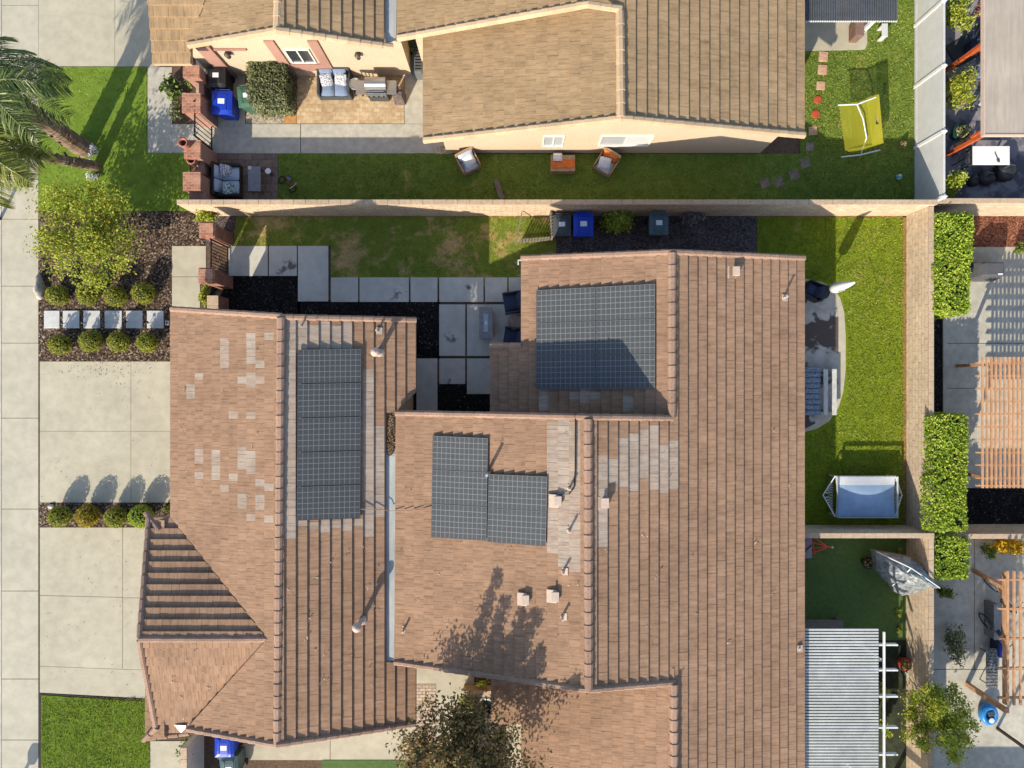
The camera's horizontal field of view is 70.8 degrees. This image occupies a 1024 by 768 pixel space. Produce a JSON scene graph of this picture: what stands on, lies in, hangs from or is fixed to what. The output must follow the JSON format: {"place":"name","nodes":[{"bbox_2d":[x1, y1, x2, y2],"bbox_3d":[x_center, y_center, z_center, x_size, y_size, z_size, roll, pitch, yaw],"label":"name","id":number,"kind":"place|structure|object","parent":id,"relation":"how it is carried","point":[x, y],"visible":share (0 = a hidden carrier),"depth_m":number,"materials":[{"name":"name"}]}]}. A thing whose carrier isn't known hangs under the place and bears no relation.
{"place":"outdoors","nodes":[
{"label":"outdoors","id":0,"kind":"place"},
{"bbox_2d":[1,0,38,767],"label":"sidewalk","id":1,"kind":"structure","parent":0,"point":[19,530],"depth_m":27.00,"materials":[{"name":"concrete"}]},
{"bbox_2d":[41,695,149,767],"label":"lawn","id":2,"kind":"structure","parent":0,"point":[88,743],"depth_m":26.98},
{"bbox_2d":[39,0,159,66],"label":"driveway","id":3,"kind":"structure","parent":0,"point":[94,33],"depth_m":27.00,"materials":[{"name":"concrete"}]},
{"bbox_2d":[40,361,170,697],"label":"driveway","id":4,"kind":"structure","parent":0,"point":[89,433],"depth_m":27.00,"materials":[{"name":"concrete"}]},
{"bbox_2d":[38,67,189,210],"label":"lawn","id":5,"kind":"structure","parent":0,"point":[100,140],"depth_m":26.98,"materials":[{"name":"plant"}]},
{"bbox_2d":[0,36,92,157],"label":"palm tree","id":6,"kind":"object","parent":5,"relation":"on","point":[14,100],"visible":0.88,"depth_m":22.47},
{"bbox_2d":[0,111,101,208],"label":"palm tree","id":7,"kind":"object","parent":5,"relation":"on","point":[12,156],"visible":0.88,"depth_m":22.63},
{"bbox_2d":[150,741,184,767],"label":"path","id":8,"kind":"structure","parent":0,"point":[162,754],"depth_m":26.99,"materials":[{"name":"concrete"}]},
{"bbox_2d":[172,246,205,307],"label":"path","id":9,"kind":"structure","parent":0,"point":[188,262],"depth_m":26.99,"materials":[{"name":"concrete"}]},
{"bbox_2d":[217,154,277,199],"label":"patio","id":10,"kind":"structure","parent":0,"point":[269,186],"depth_m":26.99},
{"bbox_2d":[183,172,217,198],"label":"brick pillar","id":11,"kind":"structure","parent":10,"relation":"on","point":[196,182],"depth_m":25.42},
{"bbox_2d":[184,140,217,168],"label":"brick pillar","id":12,"kind":"structure","parent":10,"relation":"on","point":[199,151],"depth_m":25.50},
{"bbox_2d":[211,161,242,198],"bbox_3d":[-10.512,-7.522,26.593,0.905,0.754,1.220,0,90,0],"label":"loveseat","id":13,"kind":"object","parent":10,"relation":"on","point":[226,180],"visible":0.98,"depth_m":26.42,"materials":[{"name":"fabric"}]},
{"bbox_2d":[147,40,444,153],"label":"path","id":14,"kind":"structure","parent":0,"point":[165,134],"depth_m":26.99,"materials":[{"name":"concrete"}]},
{"bbox_2d":[182,93,217,127],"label":"brick pillar","id":15,"kind":"structure","parent":14,"relation":"on","point":[202,109],"depth_m":25.66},
{"bbox_2d":[207,65,234,90],"bbox_3d":[-10.664,-11.121,26.444,0.660,1.112,0.830,0,90,0],"label":"wheeled bin","id":16,"kind":"object","parent":14,"relation":"on","point":[219,77],"visible":0.95,"depth_m":25.95,"materials":[{"name":"black plastic"}]},
{"bbox_2d":[211,89,238,119],"bbox_3d":[-10.465,-10.187,26.444,0.739,1.112,0.927,2,90,0],"label":"wheeled bin","id":17,"kind":"object","parent":14,"relation":"on","point":[224,105],"visible":0.94,"depth_m":25.95,"materials":[{"name":"blue plastic"}]},
{"bbox_2d":[297,76,403,123],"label":"patio","id":18,"kind":"structure","parent":0,"point":[312,108],"depth_m":26.99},
{"bbox_2d":[316,67,352,99],"bbox_3d":[-6.564,-11.102,26.593,1.220,0.754,0.965,0,90,0],"label":"loveseat","id":19,"kind":"object","parent":18,"relation":"on","point":[333,83],"visible":0.99,"depth_m":26.46,"materials":[{"name":"fabric"}]},
{"bbox_2d":[356,77,396,100],"bbox_3d":[-4.930,-10.761,26.390,1.480,1.100,0.690,0,90,0],"label":"barbecue grill","id":20,"kind":"object","parent":18,"relation":"on","point":[379,88],"visible":1,"depth_m":26.12,"materials":[{"name":"grey metal"}]},
{"bbox_2d":[322,760,407,767],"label":"lawn","id":21,"kind":"structure","parent":0,"point":[358,764],"depth_m":26.98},
{"bbox_2d":[229,246,520,410],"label":"path","id":22,"kind":"structure","parent":0,"point":[313,273],"depth_m":26.96,"materials":[{"name":"concrete"}]},
{"bbox_2d":[479,307,492,338],"bbox_3d":[-0.955,-2.241,26.699,0.500,0.562,1.160,0,90,0],"label":"fire table","id":23,"kind":"object","parent":22,"relation":"on","point":[485,322],"visible":1,"depth_m":26.45,"materials":[{"name":"grey concrete"}]},
{"bbox_2d":[238,668,520,767],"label":"path","id":24,"kind":"structure","parent":0,"point":[368,747],"depth_m":26.99,"materials":[{"name":"concrete"}]},
{"bbox_2d":[233,216,555,286],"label":"lawn","id":25,"kind":"structure","parent":0,"point":[367,226],"depth_m":26.98,"materials":[{"name":"plant"}]},
{"bbox_2d":[38,5,799,767],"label":"soil","id":26,"kind":"structure","parent":0,"point":[782,145],"depth_m":27.01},
{"bbox_2d":[0,0,0,767],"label":"kerb","id":27,"kind":"structure","parent":26,"relation":"on","point":[0,455],"depth_m":26.99,"materials":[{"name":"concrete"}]},
{"bbox_2d":[38,211,205,526],"bbox_3d":[-14.616,-0.553,27.025,6.281,0.070,11.831,0,90,0],"label":"mulch bed","id":28,"kind":"object","parent":26,"relation":"on","point":[166,231],"visible":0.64,"depth_m":26.99,"materials":[{"name":"brown wood"}]},
{"bbox_2d":[23,172,147,296],"bbox_3d":[-14.873,-5.246,25.575,4.104,3.064,4.402,0,90,0],"label":"tree","id":29,"kind":"object","parent":28,"relation":"on","point":[92,243],"visible":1,"depth_m":25.01,"materials":[{"name":"green plant"}]},
{"bbox_2d":[74,504,101,527],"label":"boxwood shrub","id":30,"kind":"object","parent":28,"relation":"on","point":[86,516],"visible":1,"depth_m":26.36,"materials":[{"name":"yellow plant"}]},
{"bbox_2d":[78,329,104,352],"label":"boxwood shrub","id":31,"kind":"object","parent":28,"relation":"on","point":[90,340],"visible":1,"depth_m":26.38,"materials":[{"name":"green plant"}]},
{"bbox_2d":[158,73,184,104],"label":"bush","id":32,"kind":"object","parent":26,"relation":"on","point":[171,87],"visible":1,"depth_m":26.31,"materials":[{"name":"green plant"}]},
{"bbox_2d":[180,733,203,767],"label":"block wall","id":33,"kind":"structure","parent":26,"relation":"on","point":[194,744],"depth_m":26.12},
{"bbox_2d":[198,268,232,288],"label":"brick pillar","id":34,"kind":"structure","parent":26,"relation":"on","point":[213,277],"depth_m":25.39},
{"bbox_2d":[246,76,296,123],"bbox_3d":[-9.026,-10.697,27.023,1.898,0.073,1.856,0,90,0],"label":"mulch bed","id":35,"kind":"object","parent":26,"relation":"on","point":[290,119],"visible":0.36,"depth_m":26.99,"materials":[{"name":"wood"}]},
{"bbox_2d":[244,61,297,119],"bbox_3d":[-8.788,-10.866,26.326,1.739,1.515,2.025,0,90,0],"label":"topiary bush","id":36,"kind":"object","parent":35,"relation":"on","point":[273,84],"visible":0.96,"depth_m":25.82,"materials":[{"name":"green plant"}]},
{"bbox_2d":[206,276,489,411],"bbox_3d":[-4.860,-1.126,27.024,14.028,0.072,4.720,10,90,0],"label":"mulch bed","id":37,"kind":"object","parent":26,"relation":"on","point":[277,294],"visible":0.38,"depth_m":26.99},
{"bbox_2d":[136,249,805,767],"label":"house","id":38,"kind":"structure","parent":26,"relation":"on","point":[644,607],"depth_m":23.02,"materials":[{"name":"tile"}]},
{"bbox_2d":[296,485,360,520],"bbox_3d":[-5.836,3.788,22.973,1.858,0.760,1.111,0,90,0],"label":"solar panel","id":39,"kind":"object","parent":38,"relation":"attached to","point":[328,502],"visible":1,"depth_m":22.95,"materials":[{"name":"glass"}]},
{"bbox_2d":[297,451,360,485],"bbox_3d":[-5.829,2.700,22.975,1.858,0.760,1.087,0,90,0],"label":"solar panel","id":40,"kind":"object","parent":38,"relation":"attached to","point":[329,468],"visible":1,"depth_m":22.95,"materials":[{"name":"glass"}]},
{"bbox_2d":[297,417,360,451],"bbox_3d":[-5.822,1.603,22.978,1.859,0.761,1.081,0,90,0],"label":"solar panel","id":41,"kind":"object","parent":38,"relation":"attached to","point":[330,434],"visible":1,"depth_m":22.95,"materials":[{"name":"glass"}]},
{"bbox_2d":[297,383,360,417],"bbox_3d":[-5.815,0.511,22.981,1.859,0.761,1.099,0,90,0],"label":"solar panel","id":42,"kind":"object","parent":38,"relation":"attached to","point":[331,400],"visible":1,"depth_m":22.96,"materials":[{"name":"glass"}]},
{"bbox_2d":[297,349,361,382],"bbox_3d":[-5.808,-0.578,22.983,1.860,0.761,1.124,0,90,0],"label":"solar panel","id":43,"kind":"object","parent":38,"relation":"attached to","point":[330,366],"visible":1,"depth_m":22.96,"materials":[{"name":"glass"}]},
{"bbox_2d":[431,503,486,540],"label":"solar panel","id":44,"kind":"object","parent":38,"relation":"attached to","point":[466,522],"visible":1,"depth_m":22.77,"materials":[{"name":"glass"}]},
{"bbox_2d":[432,470,486,505],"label":"solar panel","id":45,"kind":"object","parent":38,"relation":"attached to","point":[459,487],"visible":0.87,"depth_m":22.77,"materials":[{"name":"glass"}]},
{"bbox_2d":[432,436,487,471],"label":"solar panel","id":46,"kind":"object","parent":38,"relation":"attached to","point":[460,453],"visible":0.95,"depth_m":22.75,"materials":[{"name":"glass"}]},
{"bbox_2d":[487,508,546,545],"bbox_3d":[0.135,4.383,22.094,1.820,0.746,1.067,0,90,0],"label":"solar panel","id":47,"kind":"object","parent":38,"relation":"attached to","point":[521,527],"visible":1,"depth_m":22.06,"materials":[{"name":"glass"}]},
{"bbox_2d":[488,474,546,510],"bbox_3d":[0.158,3.325,22.085,1.819,0.745,1.063,0,90,0],"label":"solar panel","id":48,"kind":"object","parent":38,"relation":"attached to","point":[519,492],"visible":0.89,"depth_m":22.06,"materials":[{"name":"glass"}]},
{"bbox_2d":[536,287,595,322],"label":"solar panel","id":49,"kind":"object","parent":38,"relation":"attached to","point":[567,305],"visible":1,"depth_m":23.39,"materials":[{"name":"glass"}]},
{"bbox_2d":[536,321,595,355],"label":"solar panel","id":50,"kind":"object","parent":38,"relation":"attached to","point":[565,338],"visible":1,"depth_m":23.39,"materials":[{"name":"glass"}]},
{"bbox_2d":[536,355,595,388],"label":"solar panel","id":51,"kind":"object","parent":38,"relation":"attached to","point":[566,372],"visible":1,"depth_m":23.39,"materials":[{"name":"glass"}]},
{"bbox_2d":[596,284,654,320],"bbox_3d":[3.575,-2.575,22.756,1.772,0.683,1.094,0,90,0],"label":"solar panel","id":52,"kind":"object","parent":38,"relation":"attached to","point":[624,302],"visible":1,"depth_m":22.73,"materials":[{"name":"glass"}]},
{"bbox_2d":[596,319,654,354],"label":"solar panel","id":53,"kind":"object","parent":38,"relation":"attached to","point":[636,336],"visible":1,"depth_m":22.73,"materials":[{"name":"glass"}]},
{"bbox_2d":[596,354,654,388],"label":"solar panel","id":54,"kind":"object","parent":38,"relation":"attached to","point":[626,371],"visible":1,"depth_m":22.73,"materials":[{"name":"glass"}]},
{"bbox_2d":[147,0,805,152],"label":"house","id":55,"kind":"structure","parent":26,"relation":"on","point":[616,76],"depth_m":23.16,"materials":[{"name":"beige paint"}]},
{"bbox_2d":[598,135,654,146],"bbox_3d":[4.029,-8.648,25.565,1.848,1.098,0.075,0,90,0],"label":"window","id":56,"kind":"structure","parent":55,"relation":"in","point":[605,140],"depth_m":25.59,"materials":[{"name":"white paint"}]},
{"bbox_2d":[206,216,756,253],"bbox_3d":[-1.144,-4.763,27.023,20.662,0.074,3.225,0,90,0],"label":"mulch bed","id":57,"kind":"object","parent":26,"relation":"on","point":[726,233],"visible":0.25,"depth_m":26.99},
{"bbox_2d":[199,222,232,245],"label":"brick pillar","id":58,"kind":"structure","parent":57,"relation":"on","point":[211,230],"depth_m":25.48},
{"bbox_2d":[572,212,592,237],"bbox_3d":[2.576,-5.773,26.444,0.726,1.112,0.911,0,90,0],"label":"wheeled bin","id":59,"kind":"object","parent":57,"relation":"on","point":[582,223],"visible":1,"depth_m":25.93,"materials":[{"name":"blue plastic"}]},
{"bbox_2d":[645,211,667,236],"bbox_3d":[5.296,-5.808,26.444,0.693,1.112,0.870,0,90,0],"label":"wheeled bin","id":60,"kind":"object","parent":57,"relation":"on","point":[656,224],"visible":1,"depth_m":25.93,"materials":[{"name":"green plastic"}]},
{"bbox_2d":[474,677,505,761],"bbox_3d":[-1.837,13.912,27.024,3.225,0.072,7.875,0,90,0],"label":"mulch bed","id":61,"kind":"object","parent":26,"relation":"on","point":[475,681],"depth_m":26.99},
{"bbox_2d":[385,681,553,767],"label":"tree","id":62,"kind":"object","parent":61,"relation":"on","point":[463,736],"visible":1,"depth_m":21.61,"materials":[{"name":"green plant"}]},
{"bbox_2d":[177,199,937,215],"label":"block wall","id":63,"kind":"structure","parent":26,"relation":"on","point":[544,207],"depth_m":25.70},
{"bbox_2d":[598,210,638,235],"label":"bush","id":64,"kind":"object","parent":26,"relation":"on","point":[621,220],"visible":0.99,"depth_m":26.17,"materials":[{"name":"green plant"}]},
{"bbox_2d":[805,538,905,639],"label":"turf","id":65,"kind":"structure","parent":26,"relation":"on","point":[846,587],"depth_m":26.98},
{"bbox_2d":[870,549,939,595],"bbox_3d":[14.019,6.708,26.112,1.246,1.777,2.119,-36,90,0],"label":"draped cover","id":66,"kind":"object","parent":65,"relation":"on","point":[901,574],"visible":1,"depth_m":25.71,"materials":[{"name":"fabric"}]},
{"bbox_2d":[805,525,933,537],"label":"block wall","id":67,"kind":"structure","parent":26,"relation":"on","point":[859,531],"depth_m":25.77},
{"bbox_2d":[906,206,933,532],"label":"block wall","id":68,"kind":"structure","parent":26,"relation":"on","point":[919,325],"depth_m":26.17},
{"bbox_2d":[906,538,933,767],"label":"block wall","id":69,"kind":"structure","parent":26,"relation":"on","point":[920,629],"depth_m":26.04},
{"bbox_2d":[416,684,435,739],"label":"patio","id":70,"kind":"structure","parent":0,"point":[422,689],"depth_m":26.98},
{"bbox_2d":[278,0,913,199],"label":"lawn","id":71,"kind":"structure","parent":0,"point":[555,177],"depth_m":26.98,"materials":[{"name":"plant"}]},
{"bbox_2d":[455,146,480,176],"bbox_3d":[-1.624,-8.225,26.593,0.720,0.754,0.705,-28,90,0],"label":"garden chair","id":72,"kind":"object","parent":71,"relation":"on","point":[467,161],"visible":1,"depth_m":26.41,"materials":[{"name":"fabric"}]},
{"bbox_2d":[37,0,913,767],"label":"grass","id":73,"kind":"structure","parent":71,"relation":"on","point":[763,250],"depth_m":26.97,"materials":[{"name":"plant"}]},
{"bbox_2d":[550,153,574,173],"bbox_3d":[1.884,-8.190,26.735,0.900,0.530,0.650,0,90,0],"label":"coffee table","id":74,"kind":"object","parent":71,"relation":"on","point":[560,163],"visible":1,"depth_m":26.57,"materials":[{"name":"brown wood"}]},
{"bbox_2d":[593,147,620,177],"bbox_3d":[3.504,-8.188,26.593,0.720,0.754,0.745,32,90,0],"label":"garden chair","id":75,"kind":"object","parent":71,"relation":"on","point":[607,162],"visible":1,"depth_m":26.41,"materials":[{"name":"fabric"}]},
{"bbox_2d":[838,94,883,157],"bbox_3d":[12.735,-9.384,26.396,1.626,1.143,1.851,-17,90,0],"label":"swing","id":76,"kind":"object","parent":71,"relation":"on","point":[861,123],"visible":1,"depth_m":26.09,"materials":[{"name":"yellow fabric"}]},
{"bbox_2d":[804,282,837,427],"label":"patio floor","id":77,"kind":"structure","parent":0,"point":[821,334],"depth_m":26.96,"materials":[{"name":"concrete"}]},
{"bbox_2d":[804,367,820,414],"bbox_3d":[11.104,0.259,26.780,0.660,0.360,1.800,0,90,0],"label":"daybed","id":78,"kind":"object","parent":77,"relation":"on","point":[812,391],"visible":0.79,"depth_m":26.61,"materials":[{"name":"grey fabric"}]},
{"bbox_2d":[821,369,836,414],"bbox_3d":[11.739,0.295,26.780,0.490,0.440,1.700,0,90,0],"label":"bench","id":79,"kind":"object","parent":77,"relation":"on","point":[825,373],"visible":0.98,"depth_m":26.56,"materials":[{"name":"white wood"}]},
{"bbox_2d":[805,279,845,431],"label":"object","id":80,"kind":"structure","parent":0,"point":[841,353],"depth_m":26.97,"materials":[{"name":"concrete"}]},
{"bbox_2d":[757,217,902,524],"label":"lawn","id":81,"kind":"structure","parent":0,"point":[881,342],"depth_m":26.98,"materials":[{"name":"plant"}]},
{"bbox_2d":[238,216,905,524],"bbox_3d":[2.259,-0.544,27.015,25.069,0.090,11.662,0,90,0],"label":"soil edging","id":82,"kind":"object","parent":81,"relation":"on","point":[904,366],"visible":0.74,"depth_m":26.97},
{"bbox_2d":[822,474,902,517],"bbox_3d":[12.956,4.122,26.595,2.955,0.810,1.523,0,90,0],"label":"swing","id":83,"kind":"object","parent":81,"relation":"on","point":[865,497],"visible":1,"depth_m":26.32,"materials":[{"name":"blue fabric"}]},
{"bbox_2d":[804,0,866,50],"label":"patio","id":84,"kind":"structure","parent":0,"point":[823,36],"depth_m":26.97,"materials":[{"name":"concrete"}]},
{"bbox_2d":[805,0,896,32],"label":"patio cover","id":85,"kind":"object","parent":84,"relation":"on","point":[871,12],"visible":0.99,"depth_m":24.43,"materials":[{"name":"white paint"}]},
{"bbox_2d":[804,640,905,767],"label":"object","id":86,"kind":"object","parent":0,"point":[895,682],"depth_m":26.98,"materials":[{"name":"soil"}]},
{"bbox_2d":[804,629,897,767],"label":"patio cover","id":87,"kind":"object","parent":86,"relation":"on","point":[841,693],"visible":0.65,"depth_m":24.38,"materials":[{"name":"white paint"}]},
{"bbox_2d":[934,539,1023,767],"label":"patio","id":88,"kind":"structure","parent":0,"point":[994,748],"depth_m":27.69,"materials":[{"name":"concrete"}]},
{"bbox_2d":[979,647,997,687],"bbox_3d":[18.167,10.749,27.466,0.440,0.468,1.500,0,90,0],"label":"wire bench","id":89,"kind":"object","parent":88,"relation":"on","point":[991,668],"visible":1,"depth_m":27.25,"materials":[{"name":"grey"}]},
{"bbox_2d":[984,600,1000,639],"bbox_3d":[18.255,8.958,27.385,0.260,0.630,1.340,0,90,0],"label":"storage shelf","id":90,"kind":"object","parent":88,"relation":"on","point":[992,613],"visible":0.85,"depth_m":27.19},
{"bbox_2d":[965,568,1023,712],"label":"pergola","id":91,"kind":"object","parent":88,"relation":"on","point":[1005,638],"visible":1,"depth_m":25.18,"materials":[{"name":"brown wood"}]},
{"bbox_2d":[945,0,1023,197],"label":"paving","id":92,"kind":"structure","parent":0,"point":[1014,186],"depth_m":27.00,"materials":[{"name":"stone"}]},
{"bbox_2d":[913,0,947,200],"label":"vinyl fence","id":93,"kind":"object","parent":92,"relation":"on","point":[930,66],"visible":0.94,"depth_m":26.00,"materials":[{"name":"white paint"}]},
{"bbox_2d":[945,63,979,110],"bbox_3d":[16.242,-10.737,26.145,1.150,1.782,1.674,0,90,0],"label":"bush","id":94,"kind":"object","parent":92,"relation":"on","point":[958,85],"visible":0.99,"depth_m":25.90,"materials":[{"name":"green plant"}]},
{"bbox_2d":[945,0,980,34],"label":"bush","id":95,"kind":"object","parent":92,"relation":"on","point":[955,9],"visible":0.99,"depth_m":25.86,"materials":[{"name":"green plant"}]},
{"bbox_2d":[945,0,1023,156],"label":"flat roof","id":96,"kind":"structure","parent":92,"relation":"on","point":[1001,45],"depth_m":24.25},
{"bbox_2d":[961,146,1009,169],"bbox_3d":[17.463,-8.331,26.613,1.340,0.775,0.680,0,90,0],"label":"outdoor table","id":97,"kind":"object","parent":92,"relation":"on","point":[983,155],"visible":0.96,"depth_m":26.23,"materials":[{"name":"metal"}]},
{"bbox_2d":[947,247,1023,487],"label":"patio","id":98,"kind":"structure","parent":0,"point":[995,314],"depth_m":27.69,"materials":[{"name":"concrete"}]},
{"bbox_2d":[969,262,1003,281],"bbox_3d":[17.771,-4.257,27.129,1.375,1.140,0.680,0,90,0],"label":"covered grill","id":99,"kind":"object","parent":98,"relation":"on","point":[987,271],"visible":0.66,"depth_m":26.71,"materials":[{"name":"grey fabric"}]},
{"bbox_2d":[956,357,1023,487],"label":"pergola","id":100,"kind":"object","parent":98,"relation":"on","point":[995,363],"visible":0.99,"depth_m":25.05,"materials":[{"name":"brown wood"}]},
{"bbox_2d":[947,343,1023,388],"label":"soil","id":101,"kind":"structure","parent":0,"point":[978,343],"depth_m":27.71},
{"bbox_2d":[892,680,981,767],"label":"tree","id":102,"kind":"object","parent":101,"relation":"on","point":[940,707],"visible":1,"depth_m":24.71,"materials":[{"name":"green plant"}]},
{"bbox_2d":[942,317,946,412],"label":"kerb","id":103,"kind":"structure","parent":101,"relation":"on","point":[944,364],"depth_m":27.65,"materials":[{"name":"concrete"}]},
{"bbox_2d":[933,531,971,580],"bbox_3d":[15.670,6.207,26.599,1.530,2.335,1.862,0,90,0],"label":"hedge","id":104,"kind":"object","parent":101,"relation":"on","point":[950,560],"visible":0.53,"depth_m":25.64,"materials":[{"name":"green plant"}]},
{"bbox_2d":[943,622,969,669],"bbox_3d":[16.700,9.843,27.092,0.786,1.297,1.886,-13,90,0],"label":"bush","id":105,"kind":"object","parent":101,"relation":"on","point":[958,643],"visible":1,"depth_m":26.96,"materials":[{"name":"green plant"}]},
{"bbox_2d":[931,198,1023,215],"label":"block wall","id":106,"kind":"structure","parent":101,"relation":"on","point":[994,206],"depth_m":26.20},
{"bbox_2d":[933,318,1023,523],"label":"mulch bed","id":107,"kind":"object","parent":101,"relation":"on","point":[995,506],"visible":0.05,"depth_m":27.69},
{"bbox_2d":[918,470,969,532],"bbox_3d":[15.311,4.146,26.464,1.842,2.620,2.330,0,90,0],"label":"hedge","id":108,"kind":"object","parent":107,"relation":"on","point":[948,511],"visible":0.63,"depth_m":25.36,"materials":[{"name":"green plant"}]},
{"bbox_2d":[921,409,969,478],"bbox_3d":[15.341,2.177,26.474,1.826,2.610,2.557,0,90,0],"label":"hedge","id":109,"kind":"object","parent":107,"relation":"on","point":[949,447],"visible":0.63,"depth_m":25.37,"materials":[{"name":"green plant"}]},
{"bbox_2d":[930,256,971,320],"bbox_3d":[15.589,-3.438,26.523,1.656,2.488,2.222,0,90,0],"label":"hedge","id":110,"kind":"object","parent":107,"relation":"on","point":[952,284],"visible":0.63,"depth_m":25.46,"materials":[{"name":"green plant"}]},
{"bbox_2d":[934,524,1023,538],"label":"block wall","id":111,"kind":"structure","parent":101,"relation":"on","point":[994,531],"depth_m":26.13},
{"bbox_2d":[973,216,1023,246],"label":"mulch bed","id":112,"kind":"object","parent":101,"relation":"on","point":[998,231],"depth_m":27.69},
{"bbox_2d":[930,210,975,263],"bbox_3d":[15.657,-5.177,26.523,1.723,2.494,2.121,0,90,0],"label":"hedge","id":113,"kind":"object","parent":112,"relation":"on","point":[953,236],"visible":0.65,"depth_m":25.46,"materials":[{"name":"green plant"}]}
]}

